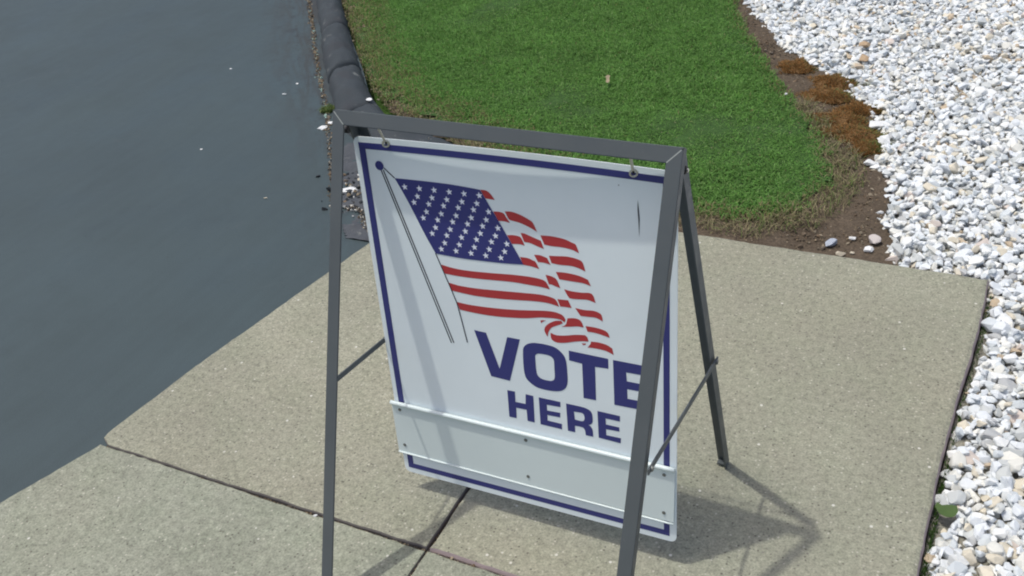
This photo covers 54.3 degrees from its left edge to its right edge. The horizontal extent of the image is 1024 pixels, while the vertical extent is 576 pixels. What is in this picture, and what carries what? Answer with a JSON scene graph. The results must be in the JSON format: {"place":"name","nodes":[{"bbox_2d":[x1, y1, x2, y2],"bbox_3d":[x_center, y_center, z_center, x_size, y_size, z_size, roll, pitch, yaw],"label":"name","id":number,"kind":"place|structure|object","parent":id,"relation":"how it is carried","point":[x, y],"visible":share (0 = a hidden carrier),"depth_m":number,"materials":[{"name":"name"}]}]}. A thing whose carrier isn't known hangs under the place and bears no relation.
{"place":"outdoors","nodes":[
{"label":"outdoors","id":0,"kind":"place"},
{"bbox_2d":[0,0,369,502],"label":"driveway","id":1,"kind":"structure","parent":0,"point":[150,250],"depth_m":3.52,"materials":[{"name":"grey asphalt"}]},
{"bbox_2d":[305,0,331,135],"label":"crack grit","id":2,"kind":"object","parent":1,"relation":"on","point":[313,38],"visible":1,"depth_m":4.48,"materials":[{"name":"gravel"}]},
{"bbox_2d":[319,102,334,113],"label":"grass tuft","id":3,"kind":"object","parent":1,"relation":"on","point":[329,108],"visible":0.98,"depth_m":3.98,"materials":[{"name":"green plant"}]},
{"bbox_2d":[326,134,331,206],"bbox_3d":[-0.639,-0.410,3.533,0.033,0.012,0.644,-10,34,-4],"label":"crack grit","id":4,"kind":"object","parent":1,"relation":"on","point":[330,157],"visible":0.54,"depth_m":3.63,"materials":[{"name":"gravel"}]},
{"bbox_2d":[343,187,356,192],"bbox_3d":[-0.556,-0.332,3.396,0.059,0.013,0.039,-16,35,-12],"label":"loose stone","id":5,"kind":"object","parent":1,"relation":"on","point":[347,188],"visible":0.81,"depth_m":3.39,"materials":[{"name":"white stone"}]},
{"bbox_2d":[342,143,368,240],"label":"broken asphalt","id":6,"kind":"structure","parent":1,"relation":"on","point":[355,229],"depth_m":3.34,"materials":[{"name":"grey asphalt"}]},
{"bbox_2d":[316,171,362,216],"bbox_3d":[-0.532,-0.333,3.390,0.244,0.027,0.350,-13,34,-8],"label":"rubble","id":7,"kind":"object","parent":6,"relation":"on","point":[354,194],"visible":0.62,"depth_m":3.38,"materials":[{"name":"grey gravel"}]},
{"bbox_2d":[345,202,367,230],"bbox_3d":[-0.478,-0.225,3.219,0.058,0.012,0.249,-21,36,-18],"label":"rubble","id":8,"kind":"object","parent":6,"relation":"on","point":[358,211],"visible":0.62,"depth_m":3.25,"materials":[{"name":"beige gravel"}]},
{"bbox_2d":[316,0,453,144],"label":"asphalt kerb","id":9,"kind":"structure","parent":1,"relation":"on","point":[348,90],"depth_m":4.20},
{"bbox_2d":[0,232,988,575],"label":"pavement","id":10,"kind":"structure","parent":0,"point":[842,382],"depth_m":2.25,"materials":[{"name":"concrete"}]},
{"bbox_2d":[256,488,494,573],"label":"joint soil","id":11,"kind":"structure","parent":10,"relation":"on","point":[410,546],"depth_m":2.08,"materials":[{"name":"brown soil"}]},
{"bbox_2d":[107,446,501,575],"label":"crack grit","id":12,"kind":"object","parent":11,"relation":"on","point":[451,558],"visible":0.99,"depth_m":2.12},
{"bbox_2d":[410,487,469,575],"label":"crack grit","id":13,"kind":"object","parent":11,"relation":"on","point":[433,543],"visible":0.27,"depth_m":2.07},
{"bbox_2d":[322,109,728,575],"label":"sandwich stand","id":14,"kind":"object","parent":10,"relation":"on","point":[676,195],"visible":0.94,"depth_m":1.64,"materials":[{"name":"grey paint"}]},
{"bbox_2d":[354,129,677,540],"bbox_3d":[0.012,0.093,1.844,0.618,0.802,0.088,11,38,25],"label":"sign board","id":15,"kind":"object","parent":14,"relation":"hanging from","point":[513,289],"visible":0.98,"depth_m":1.82,"materials":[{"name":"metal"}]},
{"bbox_2d":[106,1,986,565],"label":"ground","id":16,"kind":"structure","parent":0,"point":[376,95],"depth_m":4.32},
{"bbox_2d":[344,0,834,223],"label":"lawn ground","id":17,"kind":"structure","parent":0,"point":[686,134],"depth_m":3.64,"materials":[{"name":"plant"}]},
{"bbox_2d":[341,0,482,144],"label":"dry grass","id":18,"kind":"structure","parent":17,"relation":"on","point":[377,87],"depth_m":4.22,"materials":[{"name":"brown plant"}]},
{"bbox_2d":[386,0,910,267],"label":"soil bed","id":19,"kind":"object","parent":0,"point":[877,254],"visible":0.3,"depth_m":2.97,"materials":[{"name":"brown soil"}]},
{"bbox_2d":[343,0,493,145],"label":"soil crumbs","id":20,"kind":"object","parent":19,"relation":"on","point":[382,84],"visible":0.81,"depth_m":4.06,"materials":[{"name":"brown soil"}]},
{"bbox_2d":[442,95,869,239],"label":"dry grass","id":21,"kind":"structure","parent":19,"relation":"on","point":[837,160],"depth_m":3.03,"materials":[{"name":"brown plant"}]},
{"bbox_2d":[776,56,818,74],"bbox_3d":[1.091,-0.858,3.850,0.159,0.026,0.171,-8,34,-1],"label":"moss clump","id":22,"kind":"object","parent":19,"relation":"on","point":[799,65],"visible":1,"depth_m":3.83,"materials":[{"name":"brown plant"}]},
{"bbox_2d":[789,85,859,105],"bbox_3d":[1.136,-0.702,3.608,0.165,0.032,0.220,-26,38,-25],"label":"moss clump","id":23,"kind":"object","parent":19,"relation":"on","point":[832,96],"visible":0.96,"depth_m":3.59,"materials":[{"name":"brown plant"}]},
{"bbox_2d":[825,238,836,246],"bbox_3d":[0.898,-0.129,2.824,0.036,0.020,0.028,-30,40,-29],"label":"loose stone","id":24,"kind":"object","parent":19,"relation":"on","point":[830,242],"visible":1,"depth_m":2.82,"materials":[{"name":"grey stone"}]},
{"bbox_2d":[806,72,869,90],"bbox_3d":[1.203,-0.770,3.692,0.212,0.034,0.184,-8,34,0],"label":"moss clump","id":25,"kind":"object","parent":19,"relation":"on","point":[835,81],"visible":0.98,"depth_m":3.68,"materials":[{"name":"brown plant"}]},
{"bbox_2d":[807,108,872,126],"bbox_3d":[1.120,-0.588,3.447,0.192,0.028,0.218,-17,35,-13],"label":"moss clump","id":26,"kind":"object","parent":19,"relation":"on","point":[845,116],"visible":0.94,"depth_m":3.44,"materials":[{"name":"brown plant"}]},
{"bbox_2d":[836,251,845,255],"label":"loose stone","id":27,"kind":"object","parent":19,"relation":"on","point":[838,253],"visible":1,"depth_m":2.77,"materials":[{"name":"beige stone"}]},
{"bbox_2d":[829,99,884,117],"bbox_3d":[1.226,-0.629,3.484,0.222,0.028,0.132,19,42,34],"label":"moss clump","id":28,"kind":"object","parent":19,"relation":"on","point":[858,107],"visible":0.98,"depth_m":3.48,"materials":[{"name":"brown plant"}]},
{"bbox_2d":[816,121,898,145],"bbox_3d":[1.137,-0.518,3.339,0.307,0.030,0.183,28,48,41],"label":"moss clump","id":29,"kind":"object","parent":19,"relation":"on","point":[852,132],"visible":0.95,"depth_m":3.34,"materials":[{"name":"brown plant"}]},
{"bbox_2d":[844,138,891,156],"bbox_3d":[1.160,-0.460,3.254,0.140,0.022,0.158,11,38,25],"label":"moss clump","id":30,"kind":"object","parent":19,"relation":"on","point":[869,147],"visible":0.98,"depth_m":3.25,"materials":[{"name":"brown plant"}]},
{"bbox_2d":[864,246,873,251],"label":"loose stone","id":31,"kind":"object","parent":19,"relation":"on","point":[868,248],"visible":1,"depth_m":2.77,"materials":[{"name":"white stone"}]},
{"bbox_2d":[863,159,875,165],"bbox_3d":[1.134,-0.397,3.168,0.035,0.018,0.039,24,45,38],"label":"loose stone","id":32,"kind":"object","parent":19,"relation":"on","point":[868,162],"visible":1,"depth_m":3.17,"materials":[{"name":"white stone"}]},
{"bbox_2d":[869,234,880,243],"bbox_3d":[1.018,-0.136,2.808,0.027,0.022,0.038,-15,35,-10],"label":"loose stone","id":33,"kind":"object","parent":19,"relation":"on","point":[874,239],"visible":1,"depth_m":2.80,"materials":[{"name":"beige stone"}]},
{"bbox_2d":[742,0,1023,575],"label":"gravel bed","id":34,"kind":"object","parent":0,"point":[943,90],"visible":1,"depth_m":3.05,"materials":[{"name":"white gravel"}]},
{"bbox_2d":[859,54,868,61],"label":"loose stone","id":35,"kind":"object","parent":34,"relation":"on","point":[864,57],"visible":1,"depth_m":3.80,"materials":[{"name":"beige stone"}]},
{"bbox_2d":[859,41,870,47],"bbox_3d":[1.384,-0.955,3.919,0.043,0.021,0.048,8,37,22],"label":"loose stone","id":36,"kind":"object","parent":34,"relation":"on","point":[865,44],"visible":1,"depth_m":3.91,"materials":[{"name":"beige stone"}]},
{"bbox_2d":[869,121,890,128],"bbox_3d":[1.238,-0.551,3.372,0.068,0.024,0.065,-1,35,10],"label":"loose stone","id":37,"kind":"object","parent":34,"relation":"on","point":[875,124],"visible":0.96,"depth_m":3.36,"materials":[{"name":"white stone"}]},
{"bbox_2d":[935,502,957,516],"bbox_3d":[0.857,0.438,1.970,0.044,0.007,0.034,2,35,15],"label":"green leaf","id":38,"kind":"object","parent":34,"relation":"on","point":[948,510],"visible":1,"depth_m":1.97,"materials":[{"name":"green plant"}]},
{"bbox_2d":[919,294,991,575],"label":"edge moss","id":39,"kind":"object","parent":34,"relation":"on","point":[930,533],"visible":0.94,"depth_m":2.06,"materials":[{"name":"plant"}]}
]}

